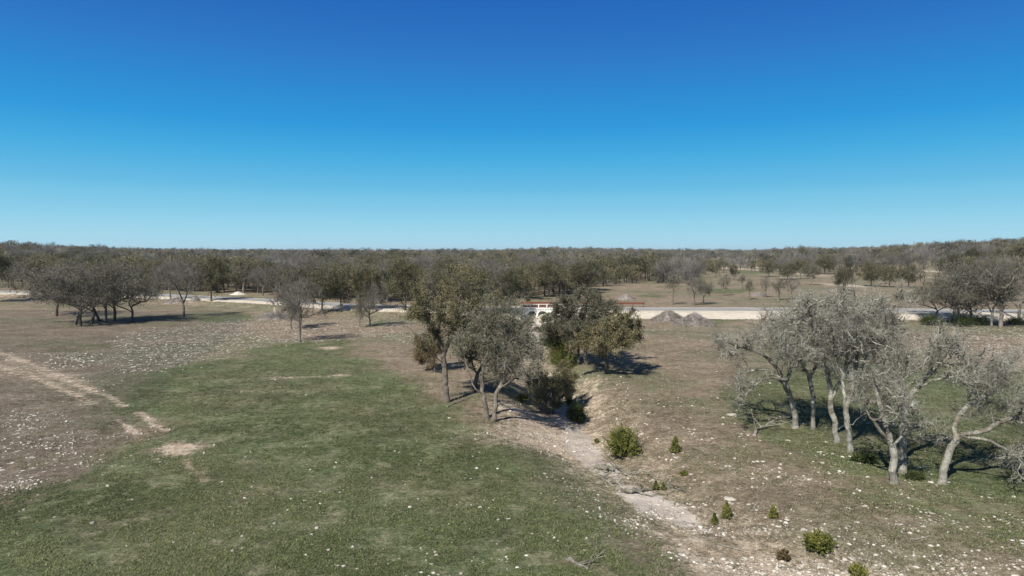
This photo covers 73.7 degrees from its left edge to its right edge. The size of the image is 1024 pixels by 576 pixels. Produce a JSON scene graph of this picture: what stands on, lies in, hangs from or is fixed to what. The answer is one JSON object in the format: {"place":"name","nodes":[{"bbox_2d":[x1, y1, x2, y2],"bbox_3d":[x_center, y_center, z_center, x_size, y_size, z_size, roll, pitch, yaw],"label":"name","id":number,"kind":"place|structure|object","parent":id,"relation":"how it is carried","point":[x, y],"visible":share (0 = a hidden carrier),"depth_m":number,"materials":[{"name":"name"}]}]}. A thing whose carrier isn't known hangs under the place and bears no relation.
{"place":"outdoors","nodes":[
{"label":"outdoors","id":0,"kind":"place"},
{"bbox_2d":[0,252,1023,575],"bbox_3d":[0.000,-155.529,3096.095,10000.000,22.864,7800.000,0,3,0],"label":"ground","id":1,"kind":"structure","parent":0,"point":[18,316],"depth_m":41.87,"materials":[{"name":"plant"}]},
{"bbox_2d":[0,243,24,281],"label":"oak tree","id":2,"kind":"object","parent":1,"relation":"on","point":[4,263],"visible":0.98,"depth_m":158.73,"materials":[{"name":"green plant"}]},
{"bbox_2d":[8,262,85,315],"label":"oak tree","id":3,"kind":"object","parent":1,"relation":"on","point":[38,279],"visible":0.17,"depth_m":118.96,"materials":[{"name":"grey plant"}]},
{"bbox_2d":[1,259,130,324],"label":"oak tree","id":4,"kind":"object","parent":1,"relation":"on","point":[45,281],"visible":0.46,"depth_m":105.03,"materials":[{"name":"grey plant"}]},
{"bbox_2d":[23,258,118,326],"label":"oak tree","id":5,"kind":"object","parent":1,"relation":"on","point":[53,296],"visible":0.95,"depth_m":102.92,"materials":[{"name":"grey plant"}]},
{"bbox_2d":[23,256,151,323],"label":"oak tree","id":6,"kind":"object","parent":1,"relation":"on","point":[129,285],"visible":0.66,"depth_m":106.45,"materials":[{"name":"grey plant"}]},
{"bbox_2d":[51,256,149,320],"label":"oak tree","id":7,"kind":"object","parent":1,"relation":"on","point":[97,316],"visible":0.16,"depth_m":110.58,"materials":[{"name":"grey plant"}]},
{"bbox_2d":[82,256,135,322],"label":"oak tree","id":8,"kind":"object","parent":1,"relation":"on","point":[105,317],"visible":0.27,"depth_m":109.35,"materials":[{"name":"grey plant"}]},
{"bbox_2d":[87,254,159,320],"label":"oak tree","id":9,"kind":"object","parent":1,"relation":"on","point":[114,307],"visible":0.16,"depth_m":111.11,"materials":[{"name":"grey plant"}]},
{"bbox_2d":[85,269,173,322],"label":"oak tree","id":10,"kind":"object","parent":1,"relation":"on","point":[154,291],"visible":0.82,"depth_m":108.75,"materials":[{"name":"grey plant"}]},
{"bbox_2d":[127,257,165,287],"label":"oak tree","id":11,"kind":"object","parent":1,"relation":"on","point":[155,263],"visible":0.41,"depth_m":203.47,"materials":[{"name":"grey plant"}]},
{"bbox_2d":[143,257,184,297],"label":"bare oak tree","id":12,"kind":"object","parent":1,"relation":"on","point":[162,269],"visible":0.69,"depth_m":149.58,"materials":[{"name":"grey plant"}]},
{"bbox_2d":[155,255,207,316],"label":"bare oak tree","id":13,"kind":"object","parent":1,"relation":"on","point":[182,276],"visible":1,"depth_m":117.49,"materials":[{"name":"grey plant"}]},
{"bbox_2d":[184,249,228,300],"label":"oak tree","id":14,"kind":"object","parent":1,"relation":"on","point":[219,266],"visible":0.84,"depth_m":146.29,"materials":[{"name":"green plant"}]},
{"bbox_2d":[226,258,258,291],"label":"oak tree","id":15,"kind":"object","parent":1,"relation":"on","point":[241,263],"visible":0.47,"depth_m":190.99,"materials":[{"name":"green plant"}]},
{"bbox_2d":[225,260,262,292],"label":"oak tree","id":16,"kind":"object","parent":1,"relation":"on","point":[240,268],"visible":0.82,"depth_m":188.87,"materials":[{"name":"green plant"}]},
{"bbox_2d":[249,263,274,295],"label":"bare oak tree","id":17,"kind":"object","parent":1,"relation":"on","point":[257,275],"visible":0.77,"depth_m":177.22,"materials":[{"name":"grey plant"}]},
{"bbox_2d":[255,307,290,319],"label":"gravel pile","id":18,"kind":"object","parent":1,"relation":"on","point":[269,316],"visible":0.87,"depth_m":114.61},
{"bbox_2d":[263,261,291,291],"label":"oak tree","id":19,"kind":"object","parent":1,"relation":"on","point":[271,281],"visible":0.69,"depth_m":172.88,"materials":[{"name":"grey plant"}]},
{"bbox_2d":[276,277,308,328],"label":"oak tree","id":20,"kind":"object","parent":1,"relation":"on","point":[293,312],"visible":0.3,"depth_m":99.06,"materials":[{"name":"grey plant"}]},
{"bbox_2d":[260,273,334,341],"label":"bare oak tree","id":21,"kind":"object","parent":1,"relation":"on","point":[292,302],"visible":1,"depth_m":84.64,"materials":[{"name":"grey plant"}]},
{"bbox_2d":[279,262,319,287],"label":"oak tree","id":22,"kind":"object","parent":1,"relation":"on","point":[290,274],"visible":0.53,"depth_m":167.70,"materials":[{"name":"grey plant"}]},
{"bbox_2d":[287,254,324,297],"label":"oak tree","id":23,"kind":"object","parent":1,"relation":"on","point":[303,272],"visible":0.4,"depth_m":165.10,"materials":[{"name":"grey plant"}]},
{"bbox_2d":[295,252,342,313],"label":"oak tree","id":24,"kind":"object","parent":1,"relation":"on","point":[318,272],"visible":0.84,"depth_m":122.85,"materials":[{"name":"green plant"}]},
{"bbox_2d":[325,272,354,311],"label":"oak tree","id":25,"kind":"object","parent":1,"relation":"on","point":[345,289],"visible":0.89,"depth_m":123.90,"materials":[{"name":"green plant"}]},
{"bbox_2d":[342,262,384,310],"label":"oak tree","id":26,"kind":"object","parent":1,"relation":"on","point":[349,270],"visible":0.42,"depth_m":122.53,"materials":[{"name":"green plant"}]},
{"bbox_2d":[351,263,384,310],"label":"oak tree","id":27,"kind":"object","parent":1,"relation":"on","point":[358,282],"visible":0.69,"depth_m":121.56,"materials":[{"name":"green plant"}]},
{"bbox_2d":[347,278,393,326],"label":"oak tree","id":28,"kind":"object","parent":1,"relation":"on","point":[369,301],"visible":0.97,"depth_m":101.86,"materials":[{"name":"grey plant"}]},
{"bbox_2d":[365,257,403,301],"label":"oak tree","id":29,"kind":"object","parent":1,"relation":"on","point":[386,273],"visible":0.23,"depth_m":154.02,"materials":[{"name":"grey plant"}]},
{"bbox_2d":[380,253,427,306],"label":"oak tree","id":30,"kind":"object","parent":1,"relation":"on","point":[400,282],"visible":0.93,"depth_m":121.27,"materials":[{"name":"green plant"}]},
{"bbox_2d":[411,326,446,370],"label":"shrub oak","id":31,"kind":"object","parent":1,"relation":"on","point":[424,354],"visible":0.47,"depth_m":62.71,"materials":[{"name":"green plant"}]},
{"bbox_2d":[426,265,447,296],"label":"oak tree","id":32,"kind":"object","parent":1,"relation":"on","point":[436,276],"visible":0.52,"depth_m":156.34,"materials":[{"name":"green plant"}]},
{"bbox_2d":[433,256,463,296],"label":"oak tree","id":33,"kind":"object","parent":1,"relation":"on","point":[451,261],"visible":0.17,"depth_m":171.40,"materials":[{"name":"green plant"}]},
{"bbox_2d":[387,259,519,402],"bbox_3d":[-4.489,3.245,50.010,8.245,10.720,8.973,-3,4,-44],"label":"oak tree","id":34,"kind":"object","parent":1,"relation":"on","point":[456,306],"visible":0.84,"depth_m":49.13,"materials":[{"name":"green plant"}]},
{"bbox_2d":[462,264,493,305],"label":"oak tree","id":35,"kind":"object","parent":1,"relation":"on","point":[477,273],"visible":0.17,"depth_m":115.44,"materials":[{"name":"green plant"}]},
{"bbox_2d":[447,314,510,392],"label":"oak tree","id":36,"kind":"object","parent":1,"relation":"on","point":[470,358],"visible":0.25,"depth_m":52.87,"materials":[{"name":"green plant"}]},
{"bbox_2d":[473,275,513,310],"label":"oak tree","id":37,"kind":"object","parent":1,"relation":"on","point":[501,287],"visible":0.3,"depth_m":115.50,"materials":[{"name":"green plant"}]},
{"bbox_2d":[439,287,550,418],"bbox_3d":[-1.405,4.348,46.075,6.911,8.869,7.553,-1,3,-20],"label":"oak tree","id":38,"kind":"object","parent":1,"relation":"on","point":[484,332],"visible":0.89,"depth_m":45.23,"materials":[{"name":"green plant"}]},
{"bbox_2d":[492,265,526,313],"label":"oak tree","id":39,"kind":"object","parent":1,"relation":"on","point":[507,278],"visible":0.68,"depth_m":116.73,"materials":[{"name":"green plant"}]},
{"bbox_2d":[0,237,1023,286],"bbox_3d":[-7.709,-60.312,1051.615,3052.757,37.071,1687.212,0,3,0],"label":"distant wood","id":40,"kind":"object","parent":1,"relation":"on","point":[621,261],"visible":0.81,"depth_m":413.89,"materials":[{"name":"plant"}]},
{"bbox_2d":[0,312,1023,575],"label":"loose stones","id":41,"kind":"object","parent":1,"relation":"on","point":[776,568],"visible":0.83,"depth_m":29.26,"materials":[{"name":"stone"}]},
{"bbox_2d":[0,323,1023,575],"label":"green weeds","id":42,"kind":"object","parent":1,"relation":"on","point":[356,563],"visible":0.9,"depth_m":29.82,"materials":[{"name":"green plant"}]},
{"bbox_2d":[478,311,554,421],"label":"oak tree","id":43,"kind":"object","parent":1,"relation":"on","point":[505,363],"visible":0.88,"depth_m":43.84,"materials":[{"name":"green plant"}]},
{"bbox_2d":[504,262,540,298],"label":"oak tree","id":44,"kind":"object","parent":1,"relation":"on","point":[529,280],"visible":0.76,"depth_m":162.78,"materials":[{"name":"green plant"}]},
{"bbox_2d":[510,304,582,316],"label":"culvert bridge","id":45,"kind":"structure","parent":1,"relation":"on","point":[536,310],"depth_m":120.71,"materials":[{"name":"white concrete"}]},
{"bbox_2d":[527,258,572,296],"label":"oak tree","id":46,"kind":"object","parent":1,"relation":"on","point":[555,276],"visible":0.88,"depth_m":170.27,"materials":[{"name":"green plant"}]},
{"bbox_2d":[534,270,565,296],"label":"oak tree","id":47,"kind":"object","parent":1,"relation":"on","point":[551,285],"visible":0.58,"depth_m":170.98,"materials":[{"name":"green plant"}]},
{"bbox_2d":[521,354,581,415],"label":"shrub oak","id":48,"kind":"object","parent":1,"relation":"on","point":[565,384],"visible":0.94,"depth_m":52.46,"materials":[{"name":"green plant"}]},
{"bbox_2d":[544,328,581,368],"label":"juniper bush","id":49,"kind":"object","parent":1,"relation":"on","point":[557,355],"visible":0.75,"depth_m":68.23,"materials":[{"name":"plant"}]},
{"bbox_2d":[557,267,577,293],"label":"oak tree","id":50,"kind":"object","parent":1,"relation":"on","point":[568,285],"visible":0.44,"depth_m":183.58,"materials":[{"name":"green plant"}]},
{"bbox_2d":[538,303,602,364],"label":"oak tree","id":51,"kind":"object","parent":1,"relation":"on","point":[564,332],"visible":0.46,"depth_m":67.15,"materials":[{"name":"green plant"}]},
{"bbox_2d":[566,400,588,422],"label":"juniper bush","id":52,"kind":"object","parent":1,"relation":"on","point":[575,413],"visible":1,"depth_m":49.52,"materials":[{"name":"plant"}]},
{"bbox_2d":[565,258,599,291],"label":"oak tree","id":53,"kind":"object","parent":1,"relation":"on","point":[585,274],"visible":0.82,"depth_m":187.24,"materials":[{"name":"green plant"}]},
{"bbox_2d":[564,540,605,568],"bbox_3d":[2.757,9.553,24.472,1.480,0.564,1.155,-2,4,-37],"label":"fallen branch","id":54,"kind":"object","parent":1,"relation":"on","point":[572,560],"visible":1,"depth_m":24.22,"materials":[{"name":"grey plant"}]},
{"bbox_2d":[539,283,638,364],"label":"oak tree","id":55,"kind":"object","parent":1,"relation":"on","point":[602,306],"visible":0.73,"depth_m":66.38,"materials":[{"name":"green plant"}]},
{"bbox_2d":[577,251,613,286],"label":"oak tree","id":56,"kind":"object","parent":1,"relation":"on","point":[600,271],"visible":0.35,"depth_m":199.71,"materials":[{"name":"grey plant"}]},
{"bbox_2d":[564,307,645,373],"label":"oak tree","id":57,"kind":"object","parent":1,"relation":"on","point":[624,336],"visible":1,"depth_m":60.76,"materials":[{"name":"green plant"}]},
{"bbox_2d":[597,464,624,487],"bbox_3d":[5.108,9.710,34.767,1.326,0.983,2.285,0,3,0],"label":"fallen branch","id":58,"kind":"object","parent":1,"relation":"on","point":[600,477],"visible":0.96,"depth_m":34.55,"materials":[{"name":"wood"}]},
{"bbox_2d":[601,422,643,456],"bbox_3d":[6.346,8.744,39.286,2.472,2.140,2.385,0,3,0],"label":"juniper bush","id":59,"kind":"object","parent":1,"relation":"on","point":[624,439],"visible":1,"depth_m":39.00,"materials":[{"name":"plant"}]},
{"bbox_2d":[594,445,654,476],"bbox_3d":[5.747,9.194,35.855,3.587,1.883,2.413,1,3,25],"label":"fallen branch","id":60,"kind":"object","parent":1,"relation":"on","point":[605,467],"visible":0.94,"depth_m":36.64,"materials":[{"name":"wood"}]},
{"bbox_2d":[615,471,686,495],"bbox_3d":[6.789,9.607,33.094,3.444,1.111,1.960,0,3,0],"label":"fallen branch","id":61,"kind":"object","parent":1,"relation":"on","point":[626,490],"visible":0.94,"depth_m":32.92,"materials":[{"name":"wood"}]},
{"bbox_2d":[649,309,684,321],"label":"gravel pile","id":62,"kind":"object","parent":1,"relation":"on","point":[669,315],"visible":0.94,"depth_m":109.96,"materials":[{"name":"gravel"}]},
{"bbox_2d":[663,268,682,304],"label":"oak tree","id":63,"kind":"object","parent":1,"relation":"on","point":[673,279],"visible":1,"depth_m":146.03,"materials":[{"name":"green plant"}]},
{"bbox_2d":[669,435,681,452],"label":"juniper bush","id":64,"kind":"object","parent":1,"relation":"on","point":[675,446],"visible":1,"depth_m":37.85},
{"bbox_2d":[670,311,716,326],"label":"gravel pile","id":65,"kind":"object","parent":1,"relation":"on","point":[695,319],"visible":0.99,"depth_m":103.20,"materials":[{"name":"gravel"}]},
{"bbox_2d":[685,275,708,304],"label":"bare oak tree","id":66,"kind":"object","parent":1,"relation":"on","point":[692,283],"visible":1,"depth_m":144.04,"materials":[{"name":"grey plant"}]},
{"bbox_2d":[690,274,715,303],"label":"oak tree","id":67,"kind":"object","parent":1,"relation":"on","point":[707,290],"visible":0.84,"depth_m":147.52,"materials":[{"name":"green plant"}]},
{"bbox_2d":[719,501,731,518],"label":"juniper bush","id":68,"kind":"object","parent":1,"relation":"on","point":[726,512],"visible":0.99,"depth_m":29.14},
{"bbox_2d":[690,519,767,557],"bbox_3d":[7.978,9.859,26.265,2.140,1.652,3.305,-1,3,-27],"label":"fallen branch","id":69,"kind":"object","parent":1,"relation":"on","point":[714,542],"visible":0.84,"depth_m":26.66,"materials":[{"name":"wood"}]},
{"bbox_2d":[706,300,814,428],"bbox_3d":[15.820,4.788,42.921,6.737,8.320,9.523,0,3,0],"label":"bare oak tree","id":70,"kind":"object","parent":1,"relation":"on","point":[744,346],"visible":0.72,"depth_m":42.61,"materials":[{"name":"grey plant"}]},
{"bbox_2d":[741,407,792,435],"bbox_3d":[15.939,8.209,42.989,3.959,1.454,3.473,-1,3,-15],"label":"fallen branch","id":71,"kind":"object","parent":1,"relation":"on","point":[760,427],"visible":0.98,"depth_m":42.48,"materials":[{"name":"wood"}]},
{"bbox_2d":[757,260,777,276],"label":"oak tree","id":72,"kind":"object","parent":1,"relation":"on","point":[767,267],"visible":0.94,"depth_m":309.46,"materials":[{"name":"green plant"}]},
{"bbox_2d":[770,273,788,299],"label":"oak tree","id":73,"kind":"object","parent":1,"relation":"on","point":[779,284],"visible":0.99,"depth_m":160.06,"materials":[{"name":"green plant"}]},
{"bbox_2d":[775,548,791,560],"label":"juniper bush","id":74,"kind":"object","parent":1,"relation":"on","point":[783,554],"visible":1,"depth_m":25.27,"materials":[{"name":"brown plant"}]},
{"bbox_2d":[777,261,797,278],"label":"oak tree","id":75,"kind":"object","parent":1,"relation":"on","point":[788,268],"visible":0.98,"depth_m":279.77,"materials":[{"name":"green plant"}]},
{"bbox_2d":[791,258,810,278],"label":"oak tree","id":76,"kind":"object","parent":1,"relation":"on","point":[801,262],"visible":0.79,"depth_m":284.57,"materials":[{"name":"green plant"}]},
{"bbox_2d":[775,293,839,429],"bbox_3d":[18.554,4.626,43.043,5.836,8.545,6.648,0,3,0],"label":"bare oak tree","id":77,"kind":"object","parent":1,"relation":"on","point":[813,396],"visible":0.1,"depth_m":42.18,"materials":[{"name":"grey plant"}]},
{"bbox_2d":[800,263,822,284],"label":"oak tree","id":78,"kind":"object","parent":1,"relation":"on","point":[815,270],"visible":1,"depth_m":237.01,"materials":[{"name":"green plant"}]},
{"bbox_2d":[802,528,837,554],"bbox_3d":[11.691,9.627,26.011,1.237,0.908,1.306,3,4,41],"label":"juniper bush","id":79,"kind":"object","parent":1,"relation":"on","point":[822,542],"visible":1,"depth_m":25.80,"materials":[{"name":"plant"}]},
{"bbox_2d":[736,277,909,443],"bbox_3d":[17.651,4.138,38.647,8.091,9.846,10.032,0,3,0],"label":"bare oak tree","id":80,"kind":"object","parent":1,"relation":"on","point":[806,302],"visible":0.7,"depth_m":38.52,"materials":[{"name":"grey plant"}]},
{"bbox_2d":[810,254,837,273],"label":"oak tree","id":81,"kind":"object","parent":1,"relation":"on","point":[827,262],"visible":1,"depth_m":342.20,"materials":[{"name":"green plant"}]},
{"bbox_2d":[831,263,860,288],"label":"oak tree","id":82,"kind":"object","parent":1,"relation":"on","point":[845,273],"visible":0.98,"depth_m":198.70,"materials":[{"name":"green plant"}]},
{"bbox_2d":[847,562,870,575],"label":"juniper bush","id":83,"kind":"object","parent":1,"relation":"on","point":[856,569],"visible":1,"depth_m":23.87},
{"bbox_2d":[849,450,879,464],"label":"juniper bush","id":84,"kind":"object","parent":1,"relation":"on","point":[869,458],"visible":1,"depth_m":35.60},
{"bbox_2d":[805,277,930,452],"bbox_3d":[18.926,4.180,37.187,5.951,9.961,9.254,0,3,0],"label":"bare oak tree","id":85,"kind":"object","parent":1,"relation":"on","point":[846,344],"visible":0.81,"depth_m":36.24,"materials":[{"name":"grey plant"}]},
{"bbox_2d":[854,258,889,286],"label":"oak tree","id":86,"kind":"object","parent":1,"relation":"on","point":[873,271],"visible":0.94,"depth_m":224.71,"materials":[{"name":"green plant"}]},
{"bbox_2d":[855,293,910,379],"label":"bare oak tree","id":87,"kind":"object","parent":1,"relation":"on","point":[863,366],"visible":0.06,"depth_m":58.42,"materials":[{"name":"grey plant"}]},
{"bbox_2d":[866,261,906,286],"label":"oak tree","id":88,"kind":"object","parent":1,"relation":"on","point":[890,275],"visible":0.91,"depth_m":221.51,"materials":[{"name":"green plant"}]},
{"bbox_2d":[830,358,945,484],"bbox_3d":[17.497,6.277,32.479,4.064,6.290,5.456,-2,4,-39],"label":"bare oak tree","id":89,"kind":"object","parent":1,"relation":"on","point":[878,400],"visible":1,"depth_m":32.15,"materials":[{"name":"grey plant"}]},
{"bbox_2d":[897,264,925,286],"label":"oak tree","id":90,"kind":"object","parent":1,"relation":"on","point":[908,275],"visible":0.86,"depth_m":217.17,"materials":[{"name":"green plant"}]},
{"bbox_2d":[902,469,926,480],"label":"juniper bush","id":91,"kind":"object","parent":1,"relation":"on","point":[912,474],"visible":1,"depth_m":32.96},
{"bbox_2d":[895,284,960,315],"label":"oak tree","id":92,"kind":"object","parent":1,"relation":"on","point":[920,289],"visible":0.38,"depth_m":112.05,"materials":[{"name":"green plant"}]},
{"bbox_2d":[914,312,946,324],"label":"juniper bush","id":93,"kind":"object","parent":1,"relation":"on","point":[925,319],"visible":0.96,"depth_m":104.39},
{"bbox_2d":[853,317,1015,474],"bbox_3d":[20.506,5.409,33.814,5.209,8.080,7.486,0,3,0],"label":"bare oak tree","id":94,"kind":"object","parent":1,"relation":"on","point":[908,358],"visible":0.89,"depth_m":33.39,"materials":[{"name":"grey plant"}]},
{"bbox_2d":[905,258,989,324],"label":"oak tree","id":95,"kind":"object","parent":1,"relation":"on","point":[951,290],"visible":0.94,"depth_m":103.83,"materials":[{"name":"green plant"}]},
{"bbox_2d":[936,250,973,277],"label":"oak tree","id":96,"kind":"object","parent":1,"relation":"on","point":[948,259],"visible":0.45,"depth_m":252.23,"materials":[{"name":"green plant"}]},
{"bbox_2d":[929,253,985,317],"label":"oak tree","id":97,"kind":"object","parent":1,"relation":"on","point":[947,299],"visible":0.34,"depth_m":104.92,"materials":[{"name":"green plant"}]},
{"bbox_2d":[945,312,978,326],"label":"juniper bush","id":98,"kind":"object","parent":1,"relation":"on","point":[961,320],"visible":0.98,"depth_m":102.70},
{"bbox_2d":[912,330,1023,487],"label":"bare oak tree","id":99,"kind":"object","parent":1,"relation":"on","point":[1006,367],"visible":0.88,"depth_m":32.12,"materials":[{"name":"grey plant"}]},
{"bbox_2d":[958,245,988,260],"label":"oak tree","id":100,"kind":"object","parent":1,"relation":"on","point":[970,252],"visible":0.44,"depth_m":315.10,"materials":[{"name":"green plant"}]},
{"bbox_2d":[940,252,1023,327],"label":"bare oak tree","id":101,"kind":"object","parent":1,"relation":"on","point":[1002,303],"visible":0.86,"depth_m":100.20,"materials":[{"name":"grey plant"}]},
{"bbox_2d":[957,262,1022,326],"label":"oak tree","id":102,"kind":"object","parent":1,"relation":"on","point":[997,293],"visible":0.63,"depth_m":101.38,"materials":[{"name":"green plant"}]},
{"bbox_2d":[980,244,1015,263],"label":"oak tree","id":103,"kind":"object","parent":1,"relation":"on","point":[998,251],"visible":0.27,"depth_m":328.27,"materials":[{"name":"green plant"}]},
{"bbox_2d":[985,262,1023,317],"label":"bare oak tree","id":104,"kind":"object","parent":1,"relation":"on","point":[1019,311],"visible":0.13,"depth_m":109.15,"materials":[{"name":"grey plant"}]},
{"bbox_2d":[999,240,1023,270],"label":"oak tree","id":105,"kind":"object","parent":1,"relation":"on","point":[1019,249],"visible":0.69,"depth_m":304.31,"materials":[{"name":"green plant"}]},
{"bbox_2d":[1003,316,1023,324],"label":"juniper bush","id":106,"kind":"object","parent":1,"relation":"on","point":[1017,321],"visible":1,"depth_m":105.49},
{"bbox_2d":[0,291,1023,311],"bbox_3d":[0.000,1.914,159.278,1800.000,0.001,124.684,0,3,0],"label":"road","id":107,"kind":"structure","parent":0,"point":[327,303],"depth_m":123.72,"materials":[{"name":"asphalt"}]},
{"bbox_2d":[0,0,1023,250],"label":"sky","id":108,"kind":"structure","parent":0,"point":[731,125],"materials":[{"name":"blue"}]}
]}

